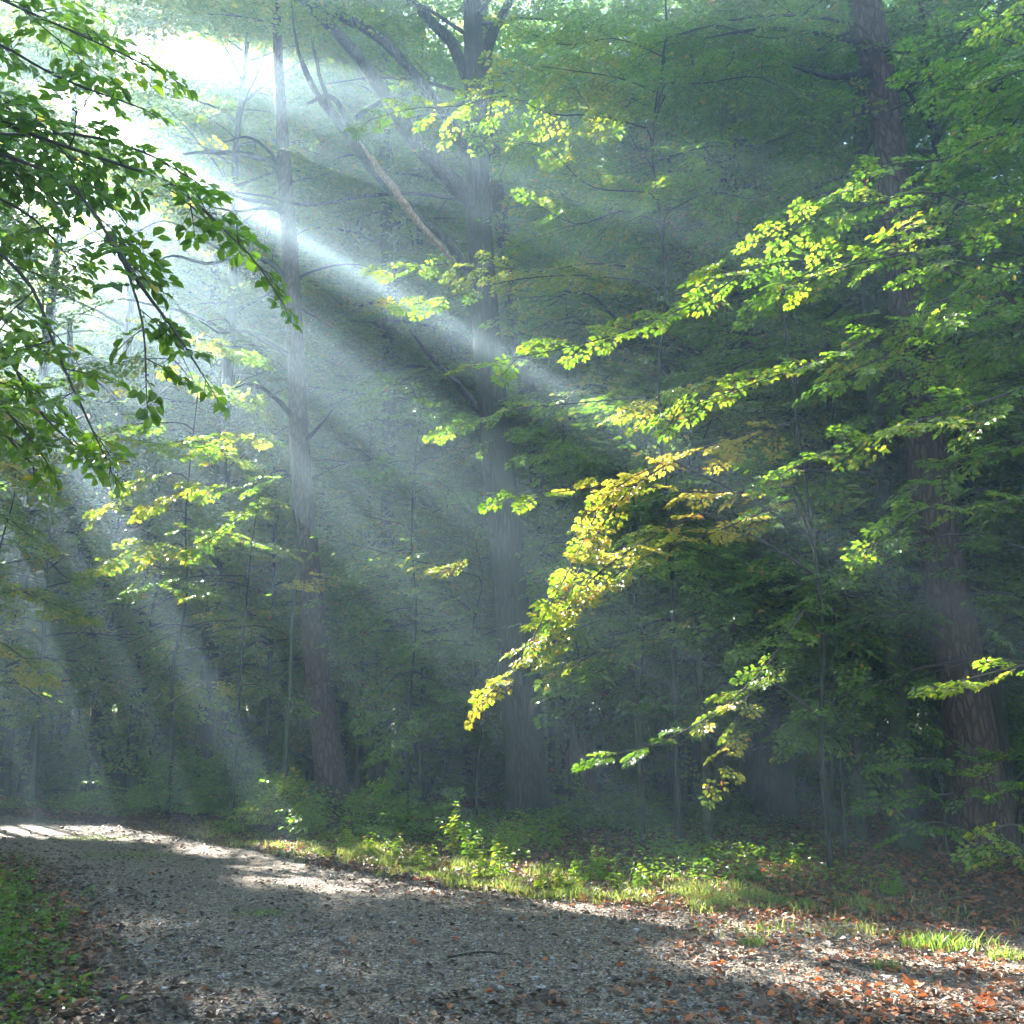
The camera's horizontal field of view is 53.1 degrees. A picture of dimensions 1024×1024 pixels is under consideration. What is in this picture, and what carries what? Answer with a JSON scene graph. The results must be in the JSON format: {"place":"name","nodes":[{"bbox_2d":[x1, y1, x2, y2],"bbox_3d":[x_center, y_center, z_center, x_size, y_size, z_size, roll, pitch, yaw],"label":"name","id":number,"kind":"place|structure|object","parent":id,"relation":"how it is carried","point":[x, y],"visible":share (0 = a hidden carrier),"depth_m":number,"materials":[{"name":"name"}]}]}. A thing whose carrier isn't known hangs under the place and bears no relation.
{"place":"outdoors","nodes":[
{"label":"outdoors","id":0,"kind":"place"},
{"bbox_2d":[0,0,1021,735],"label":"sky","id":1,"kind":"structure","parent":0,"point":[87,114],"materials":[{"name":"white"}]},
{"bbox_2d":[0,815,1023,1023],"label":"gravel path","id":2,"kind":"structure","parent":0,"point":[20,823],"depth_m":7.94,"materials":[{"name":"grey gravel"}]},
{"bbox_2d":[0,849,129,1023],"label":"verge leaf litter","id":3,"kind":"object","parent":2,"relation":"on","point":[11,985],"visible":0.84,"depth_m":7.38,"materials":[{"name":"brown plant"}]},
{"bbox_2d":[0,812,1023,1023],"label":"path leaf litter","id":4,"kind":"object","parent":2,"relation":"on","point":[878,1010],"visible":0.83,"depth_m":7.14,"materials":[{"name":"brown plant"}]},
{"bbox_2d":[35,869,1023,1023],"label":"pebbles","id":5,"kind":"object","parent":2,"relation":"on","point":[754,1012],"visible":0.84,"depth_m":7.39,"materials":[{"name":"grey gravel"}]},
{"bbox_2d":[897,926,985,952],"bbox_3d":[3.296,3.297,7.888,0.612,0.135,0.585,-10,-16,39],"label":"grass tuft","id":6,"kind":"object","parent":2,"relation":"on","point":[930,940],"visible":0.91,"depth_m":7.85,"materials":[{"name":"green plant"}]},
{"bbox_2d":[0,770,1023,1023],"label":"forest floor","id":7,"kind":"structure","parent":0,"point":[660,788],"depth_m":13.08,"materials":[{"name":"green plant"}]},
{"bbox_2d":[11,909,68,937],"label":"woodland herb","id":8,"kind":"object","parent":7,"relation":"on","point":[48,919],"visible":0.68,"depth_m":8.24,"materials":[{"name":"green plant"}]},
{"bbox_2d":[0,410,104,689],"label":"young beech","id":9,"kind":"object","parent":7,"relation":"on","point":[14,467],"visible":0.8,"depth_m":16.99,"materials":[{"name":"green plant"}]},
{"bbox_2d":[0,306,122,698],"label":"woodland tree","id":10,"kind":"object","parent":7,"relation":"on","point":[68,471],"visible":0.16,"depth_m":29.12,"materials":[{"name":"green plant"}]},
{"bbox_2d":[0,852,128,1023],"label":"ground ivy","id":11,"kind":"object","parent":7,"relation":"on","point":[25,952],"visible":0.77,"depth_m":7.19,"materials":[{"name":"green plant"}]},
{"bbox_2d":[0,323,136,710],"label":"woodland tree","id":12,"kind":"object","parent":7,"relation":"on","point":[6,555],"visible":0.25,"depth_m":28.14,"materials":[{"name":"green plant"}]},
{"bbox_2d":[0,0,141,291],"bbox_3d":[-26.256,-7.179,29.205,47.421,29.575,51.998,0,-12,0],"label":"tree","id":13,"kind":"object","parent":7,"relation":"on","point":[114,39],"visible":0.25,"depth_m":13.29,"materials":[{"name":"green plant"}]},
{"bbox_2d":[0,213,151,733],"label":"woodland tree","id":14,"kind":"object","parent":7,"relation":"on","point":[101,422],"visible":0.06,"depth_m":31.50,"materials":[{"name":"green plant"}]},
{"bbox_2d":[0,369,181,732],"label":"young beech","id":15,"kind":"object","parent":7,"relation":"on","point":[6,509],"visible":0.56,"depth_m":21.42,"materials":[{"name":"green plant"}]},
{"bbox_2d":[4,101,178,722],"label":"beech tree","id":16,"kind":"object","parent":7,"relation":"on","point":[85,230],"visible":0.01,"depth_m":46.70,"materials":[{"name":"green plant"}]},
{"bbox_2d":[0,0,185,587],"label":"beech tree","id":17,"kind":"object","parent":7,"relation":"on","point":[84,316],"visible":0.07,"depth_m":35.61,"materials":[{"name":"green plant"}]},
{"bbox_2d":[0,296,239,794],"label":"beech tree","id":18,"kind":"object","parent":7,"relation":"on","point":[76,475],"visible":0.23,"depth_m":27.20,"materials":[{"name":"green plant"}]},
{"bbox_2d":[0,0,245,796],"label":"beech tree","id":19,"kind":"object","parent":7,"relation":"on","point":[7,741],"visible":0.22,"depth_m":27.73,"materials":[{"name":"green plant"}]},
{"bbox_2d":[0,382,249,801],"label":"young beech","id":20,"kind":"object","parent":7,"relation":"on","point":[81,635],"visible":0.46,"depth_m":24.88,"materials":[{"name":"green plant"}]},
{"bbox_2d":[0,55,268,768],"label":"beech tree","id":21,"kind":"object","parent":7,"relation":"on","point":[58,312],"visible":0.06,"depth_m":40.19,"materials":[{"name":"green plant"}]},
{"bbox_2d":[1,155,283,783],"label":"woodland tree","id":22,"kind":"object","parent":7,"relation":"on","point":[118,625],"visible":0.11,"depth_m":28.04,"materials":[{"name":"green plant"}]},
{"bbox_2d":[0,432,288,792],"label":"young beech","id":23,"kind":"object","parent":7,"relation":"on","point":[43,708],"visible":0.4,"depth_m":24.20,"materials":[{"name":"green plant"}]},
{"bbox_2d":[63,768,228,819],"bbox_3d":[-6.846,5.710,19.973,2.600,1.392,2.907,-11,-16,40],"label":"bramble bush","id":24,"kind":"object","parent":7,"relation":"on","point":[101,799],"visible":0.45,"depth_m":19.75,"materials":[{"name":"green plant"}]},
{"bbox_2d":[0,0,304,505],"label":"beech tree","id":25,"kind":"object","parent":7,"relation":"on","point":[49,176],"visible":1,"depth_m":4.89,"materials":[{"name":"green plant"}]},
{"bbox_2d":[3,12,320,782],"bbox_3d":[-11.289,-4.248,35.070,13.622,26.738,13.835,0,-12,0],"label":"beech tree","id":26,"kind":"object","parent":7,"relation":"on","point":[143,295],"visible":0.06,"depth_m":34.38,"materials":[{"name":"green plant"}]},
{"bbox_2d":[1,260,334,796],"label":"woodland tree","id":27,"kind":"object","parent":7,"relation":"on","point":[127,777],"visible":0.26,"depth_m":25.83,"materials":[{"name":"green plant"}]},
{"bbox_2d":[33,332,307,820],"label":"young beech","id":28,"kind":"object","parent":7,"relation":"on","point":[248,359],"visible":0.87,"depth_m":20.16,"materials":[{"name":"green plant"}]},
{"bbox_2d":[0,0,363,790],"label":"beech tree","id":29,"kind":"object","parent":7,"relation":"on","point":[130,306],"visible":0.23,"depth_m":28.38,"materials":[{"name":"green plant"}]},
{"bbox_2d":[102,353,286,771],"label":"beech tree","id":30,"kind":"object","parent":7,"relation":"on","point":[181,438],"visible":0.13,"depth_m":26.14,"materials":[{"name":"green plant"}]},
{"bbox_2d":[126,744,281,820],"bbox_3d":[-5.712,5.523,19.858,3.069,1.994,3.071,-4,-13,16],"label":"bramble bush","id":31,"kind":"object","parent":7,"relation":"on","point":[244,780],"visible":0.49,"depth_m":19.58,"materials":[{"name":"green plant"}]},
{"bbox_2d":[98,493,321,827],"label":"young beech","id":32,"kind":"object","parent":7,"relation":"on","point":[167,581],"visible":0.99,"depth_m":18.00,"materials":[{"name":"green plant"}]},
{"bbox_2d":[53,172,372,782],"bbox_3d":[-7.706,-1.157,28.616,7.336,17.972,8.401,-10,-16,38],"label":"beech tree","id":33,"kind":"object","parent":7,"relation":"on","point":[242,720],"visible":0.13,"depth_m":27.25,"materials":[{"name":"green plant"}]},
{"bbox_2d":[86,304,349,703],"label":"woodland tree","id":34,"kind":"object","parent":7,"relation":"on","point":[137,532],"visible":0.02,"depth_m":29.09,"materials":[{"name":"green plant"}]},
{"bbox_2d":[50,4,399,741],"bbox_3d":[-9.556,-4.924,36.528,12.192,28.744,13.034,0,-12,0],"label":"beech tree","id":35,"kind":"object","parent":7,"relation":"on","point":[84,338],"visible":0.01,"depth_m":34.55,"materials":[{"name":"green plant"}]},
{"bbox_2d":[85,335,378,771],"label":"young beech","id":36,"kind":"object","parent":7,"relation":"on","point":[158,663],"visible":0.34,"depth_m":23.84,"materials":[{"name":"green plant"}]},
{"bbox_2d":[93,421,373,780],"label":"young beech","id":37,"kind":"object","parent":7,"relation":"on","point":[155,511],"visible":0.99,"depth_m":18.92,"materials":[{"name":"green plant"}]},
{"bbox_2d":[171,756,315,827],"bbox_3d":[-4.852,5.411,18.934,2.443,1.775,2.779,0,-12,0],"label":"bramble bush","id":38,"kind":"object","parent":7,"relation":"on","point":[213,806],"visible":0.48,"depth_m":18.35,"materials":[{"name":"green plant"}]},
{"bbox_2d":[29,0,471,783],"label":"beech tree","id":39,"kind":"object","parent":7,"relation":"on","point":[313,192],"visible":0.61,"depth_m":25.60,"materials":[{"name":"green plant"}]},
{"bbox_2d":[124,149,380,735],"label":"woodland tree","id":40,"kind":"object","parent":7,"relation":"on","point":[196,370],"visible":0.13,"depth_m":27.98,"materials":[{"name":"green plant"}]},
{"bbox_2d":[122,0,398,814],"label":"pine tree","id":41,"kind":"object","parent":7,"relation":"on","point":[330,772],"visible":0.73,"depth_m":21.14,"materials":[{"name":"brown plant"}]},
{"bbox_2d":[101,388,433,773],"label":"young beech","id":42,"kind":"object","parent":7,"relation":"on","point":[276,516],"visible":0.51,"depth_m":22.36,"materials":[{"name":"green plant"}]},
{"bbox_2d":[72,0,502,775],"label":"beech tree","id":43,"kind":"object","parent":7,"relation":"on","point":[258,212],"visible":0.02,"depth_m":30.60,"materials":[{"name":"green plant"}]},
{"bbox_2d":[228,767,389,837],"bbox_3d":[-3.482,4.926,16.779,2.673,1.494,2.272,-10,-16,38],"label":"bramble bush","id":44,"kind":"object","parent":7,"relation":"on","point":[262,812],"visible":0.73,"depth_m":16.42,"materials":[{"name":"green plant"}]},
{"bbox_2d":[192,177,477,776],"bbox_3d":[-4.654,-1.132,27.678,7.997,17.510,7.820,0,-12,0],"label":"woodland tree","id":45,"kind":"object","parent":7,"relation":"on","point":[344,710],"visible":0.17,"depth_m":26.63,"materials":[{"name":"green plant"}]},
{"bbox_2d":[197,301,477,762],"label":"young beech","id":46,"kind":"object","parent":7,"relation":"on","point":[370,728],"visible":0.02,"depth_m":26.21,"materials":[{"name":"green plant"}]},
{"bbox_2d":[275,777,426,842],"bbox_3d":[-2.410,4.685,15.682,2.298,1.248,2.286,0,-12,0],"label":"bramble bush","id":47,"kind":"object","parent":7,"relation":"on","point":[357,804],"visible":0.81,"depth_m":15.36,"materials":[{"name":"green plant"}]},
{"bbox_2d":[194,388,523,799],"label":"young beech","id":48,"kind":"object","parent":7,"relation":"on","point":[281,674],"visible":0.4,"depth_m":22.29,"materials":[{"name":"green plant"}]},
{"bbox_2d":[235,1,534,797],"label":"beech tree","id":49,"kind":"object","parent":7,"relation":"on","point":[376,772],"visible":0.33,"depth_m":25.80,"materials":[{"name":"green plant"}]},
{"bbox_2d":[227,154,559,793],"bbox_3d":[-2.692,-0.967,26.296,8.058,16.567,7.470,0,-12,0],"label":"woodland tree","id":50,"kind":"object","parent":7,"relation":"on","point":[400,437],"visible":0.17,"depth_m":25.82,"materials":[{"name":"green plant"}]},
{"bbox_2d":[308,533,492,817],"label":"young beech","id":51,"kind":"object","parent":7,"relation":"on","point":[432,708],"visible":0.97,"depth_m":17.04,"materials":[{"name":"green plant"}]},
{"bbox_2d":[194,0,624,795],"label":"beech tree","id":52,"kind":"object","parent":7,"relation":"on","point":[450,76],"visible":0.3,"depth_m":26.32,"materials":[{"name":"green plant"}]},
{"bbox_2d":[339,786,491,841],"bbox_3d":[-1.610,4.764,15.203,1.995,1.297,2.289,-5,-13,22],"label":"bramble bush","id":53,"kind":"object","parent":7,"relation":"on","point":[434,808],"visible":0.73,"depth_m":15.38,"materials":[{"name":"green plant"}]},
{"bbox_2d":[276,433,557,808],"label":"young beech","id":54,"kind":"object","parent":7,"relation":"on","point":[352,651],"visible":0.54,"depth_m":20.77,"materials":[{"name":"green plant"}]},
{"bbox_2d":[399,844,438,868],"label":"woodland herb","id":55,"kind":"object","parent":7,"relation":"on","point":[420,858],"visible":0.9,"depth_m":12.60,"materials":[{"name":"green plant"}]},
{"bbox_2d":[339,373,501,820],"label":"young beech","id":56,"kind":"object","parent":7,"relation":"on","point":[448,496],"visible":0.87,"depth_m":18.01,"materials":[{"name":"green plant"}]},
{"bbox_2d":[221,0,634,821],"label":"oak tree","id":57,"kind":"object","parent":7,"relation":"on","point":[527,776],"visible":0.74,"depth_m":20.36,"materials":[{"name":"brown plant"}]},
{"bbox_2d":[435,801,461,857],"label":"woodland herb","id":58,"kind":"object","parent":7,"relation":"on","point":[452,843],"visible":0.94,"depth_m":13.39,"materials":[{"name":"green plant"}]},
{"bbox_2d":[314,285,610,798],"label":"young beech","id":59,"kind":"object","parent":7,"relation":"on","point":[448,751],"visible":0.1,"depth_m":25.46,"materials":[{"name":"green plant"}]},
{"bbox_2d":[458,822,489,861],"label":"woodland herb","id":60,"kind":"object","parent":7,"relation":"on","point":[471,849],"visible":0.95,"depth_m":12.90,"materials":[{"name":"green plant"}]},
{"bbox_2d":[322,0,658,731],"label":"beech tree","id":61,"kind":"object","parent":7,"relation":"on","point":[529,168],"visible":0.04,"depth_m":30.91,"materials":[{"name":"green plant"}]},
{"bbox_2d":[471,845,513,877],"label":"woodland herb","id":62,"kind":"object","parent":7,"relation":"on","point":[498,869],"visible":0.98,"depth_m":11.79,"materials":[{"name":"green plant"}]},
{"bbox_2d":[385,0,617,807],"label":"pine tree","id":63,"kind":"object","parent":7,"relation":"on","point":[585,746],"visible":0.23,"depth_m":23.65,"materials":[{"name":"brown plant"}]},
{"bbox_2d":[488,812,529,860],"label":"woodland herb","id":64,"kind":"object","parent":7,"relation":"on","point":[510,842],"visible":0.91,"depth_m":13.03,"materials":[{"name":"green plant"}]},
{"bbox_2d":[0,677,1023,799],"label":"undergrowth","id":65,"kind":"object","parent":7,"relation":"on","point":[69,757],"visible":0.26,"depth_m":26.44,"materials":[{"name":"green plant"}]},
{"bbox_2d":[0,786,1023,918],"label":"ground cover","id":66,"kind":"object","parent":7,"relation":"on","point":[699,860],"visible":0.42,"depth_m":14.62,"materials":[{"name":"green plant"}]},
{"bbox_2d":[0,209,1023,770],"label":"distant woodland","id":67,"kind":"object","parent":7,"relation":"on","point":[54,717],"depth_m":46.04,"materials":[{"name":"green plant"}]},
{"bbox_2d":[409,265,658,797],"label":"young beech","id":68,"kind":"object","parent":7,"relation":"on","point":[551,746],"visible":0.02,"depth_m":25.41,"materials":[{"name":"green plant"}]},
{"bbox_2d":[522,810,563,853],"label":"woodland herb","id":69,"kind":"object","parent":7,"relation":"on","point":[554,839],"visible":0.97,"depth_m":13.51,"materials":[{"name":"green plant"}]},
{"bbox_2d":[532,862,582,891],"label":"woodland herb","id":70,"kind":"object","parent":7,"relation":"on","point":[547,879],"visible":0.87,"depth_m":10.83,"materials":[{"name":"green plant"}]},
{"bbox_2d":[116,815,1022,955],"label":"verge grass","id":71,"kind":"structure","parent":7,"relation":"on","point":[700,889],"depth_m":10.54,"materials":[{"name":"green plant"}]},
{"bbox_2d":[405,366,756,809],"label":"young beech","id":72,"kind":"object","parent":7,"relation":"on","point":[485,659],"visible":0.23,"depth_m":19.83,"materials":[{"name":"green plant"}]},
{"bbox_2d":[567,846,619,882],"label":"woodland herb","id":73,"kind":"object","parent":7,"relation":"on","point":[591,872],"visible":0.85,"depth_m":11.35,"materials":[{"name":"green plant"}]},
{"bbox_2d":[339,0,869,849],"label":"beech tree","id":74,"kind":"object","parent":7,"relation":"on","point":[579,64],"visible":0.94,"depth_m":14.77,"materials":[{"name":"green plant"}]},
{"bbox_2d":[533,0,731,800],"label":"beech tree","id":75,"kind":"object","parent":7,"relation":"on","point":[670,779],"depth_m":24.16,"materials":[{"name":"green plant"}]},
{"bbox_2d":[611,862,662,888],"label":"woodland herb","id":76,"kind":"object","parent":7,"relation":"on","point":[638,878],"visible":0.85,"depth_m":10.82,"materials":[{"name":"green plant"}]},
{"bbox_2d":[460,409,821,829],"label":"young beech","id":77,"kind":"object","parent":7,"relation":"on","point":[609,607],"visible":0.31,"depth_m":17.47,"materials":[{"name":"green plant"}]},
{"bbox_2d":[524,457,769,848],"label":"young beech","id":78,"kind":"object","parent":7,"relation":"on","point":[604,665],"visible":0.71,"depth_m":13.73,"materials":[{"name":"green plant"}]},
{"bbox_2d":[464,213,833,871],"bbox_3d":[1.667,-0.048,11.329,4.685,8.451,1.897,5,-13,-22],"label":"beech tree","id":79,"kind":"object","parent":7,"relation":"on","point":[582,548],"visible":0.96,"depth_m":10.93,"materials":[{"name":"yellow plant"}]},
{"bbox_2d":[398,0,954,805],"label":"maple tree","id":80,"kind":"object","parent":7,"relation":"on","point":[530,306],"visible":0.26,"depth_m":20.27,"materials":[{"name":"green plant"}]},
{"bbox_2d":[501,0,862,605],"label":"beech tree","id":81,"kind":"object","parent":7,"relation":"on","point":[604,11],"depth_m":30.45,"materials":[{"name":"green plant"}]},
{"bbox_2d":[623,756,761,829],"bbox_3d":[3.140,5.002,17.541,2.410,1.595,2.226,7,-14,-30],"label":"bramble bush","id":82,"kind":"object","parent":7,"relation":"on","point":[723,806],"visible":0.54,"depth_m":17.49,"materials":[{"name":"green plant"}]},
{"bbox_2d":[502,351,912,842],"bbox_3d":[2.853,1.360,15.632,5.901,7.561,7.043,-6,-14,26],"label":"young beech","id":83,"kind":"object","parent":7,"relation":"on","point":[748,469],"visible":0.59,"depth_m":15.15,"materials":[{"name":"green plant"}]},
{"bbox_2d":[523,323,941,802],"bbox_3d":[4.207,1.174,21.527,8.276,10.356,8.957,0,-12,0],"label":"young beech","id":84,"kind":"object","parent":7,"relation":"on","point":[715,748],"visible":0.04,"depth_m":20.26,"materials":[{"name":"green plant"}]},
{"bbox_2d":[447,0,1018,818],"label":"beech tree","id":85,"kind":"object","parent":7,"relation":"on","point":[747,772],"visible":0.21,"depth_m":19.92,"materials":[{"name":"green plant"}]},
{"bbox_2d":[443,0,1023,700],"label":"beech tree","id":86,"kind":"object","parent":7,"relation":"on","point":[971,282],"visible":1,"depth_m":9.79,"materials":[{"name":"green plant"}]},
{"bbox_2d":[592,1,876,825],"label":"oak tree","id":87,"kind":"object","parent":7,"relation":"on","point":[774,794],"visible":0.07,"depth_m":18.05,"materials":[{"name":"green plant"}]},
{"bbox_2d":[591,244,1023,832],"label":"young beech","id":88,"kind":"object","parent":7,"relation":"on","point":[871,584],"visible":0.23,"depth_m":15.45,"materials":[{"name":"green plant"}]},
{"bbox_2d":[602,0,1023,841],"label":"beech tree","id":89,"kind":"object","parent":7,"relation":"on","point":[844,118],"visible":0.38,"depth_m":15.38,"materials":[{"name":"green plant"}]},
{"bbox_2d":[611,0,1022,794],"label":"beech tree","id":90,"kind":"object","parent":7,"relation":"on","point":[847,148],"visible":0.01,"depth_m":27.38,"materials":[{"name":"green plant"}]},
{"bbox_2d":[619,0,1022,858],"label":"leaning pine","id":91,"kind":"object","parent":7,"relation":"on","point":[969,724],"visible":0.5,"depth_m":13.94,"materials":[{"name":"brown plant"}]},
{"bbox_2d":[626,0,1023,849],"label":"beech tree","id":92,"kind":"object","parent":7,"relation":"on","point":[874,418],"visible":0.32,"depth_m":15.02,"materials":[{"name":"green plant"}]},
{"bbox_2d":[634,291,1023,841],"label":"young beech","id":93,"kind":"object","parent":7,"relation":"on","point":[861,827],"visible":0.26,"depth_m":15.20,"materials":[{"name":"green plant"}]},
{"bbox_2d":[723,406,953,852],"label":"young beech","id":94,"kind":"object","parent":7,"relation":"on","point":[736,656],"visible":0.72,"depth_m":12.96,"materials":[{"name":"green plant"}]},
{"bbox_2d":[667,255,1023,830],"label":"young beech","id":95,"kind":"object","parent":7,"relation":"on","point":[924,727],"visible":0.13,"depth_m":15.51,"materials":[{"name":"green plant"}]},
{"bbox_2d":[682,224,1023,747],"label":"young beech","id":96,"kind":"object","parent":7,"relation":"on","point":[1008,715],"depth_m":18.86,"materials":[{"name":"green plant"}]},
{"bbox_2d":[706,0,1023,561],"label":"beech tree","id":97,"kind":"object","parent":7,"relation":"on","point":[944,135],"depth_m":26.28,"materials":[{"name":"green plant"}]},
{"bbox_2d":[722,135,1023,753],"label":"young beech","id":98,"kind":"object","parent":7,"relation":"on","point":[973,542],"visible":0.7,"depth_m":12.70,"materials":[{"name":"green plant"}]},
{"bbox_2d":[772,228,1023,760],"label":"young beech","id":99,"kind":"object","parent":7,"relation":"on","point":[1013,709],"visible":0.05,"depth_m":17.81,"materials":[{"name":"green plant"}]},
{"bbox_2d":[844,716,1023,853],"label":"beech sapling","id":100,"kind":"object","parent":7,"relation":"on","point":[943,799],"visible":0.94,"depth_m":10.69,"materials":[{"name":"green plant"}]},
{"bbox_2d":[950,763,1023,876],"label":"beech sapling","id":101,"kind":"object","parent":7,"relation":"on","point":[982,847],"visible":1,"depth_m":9.26,"materials":[{"name":"green plant"}]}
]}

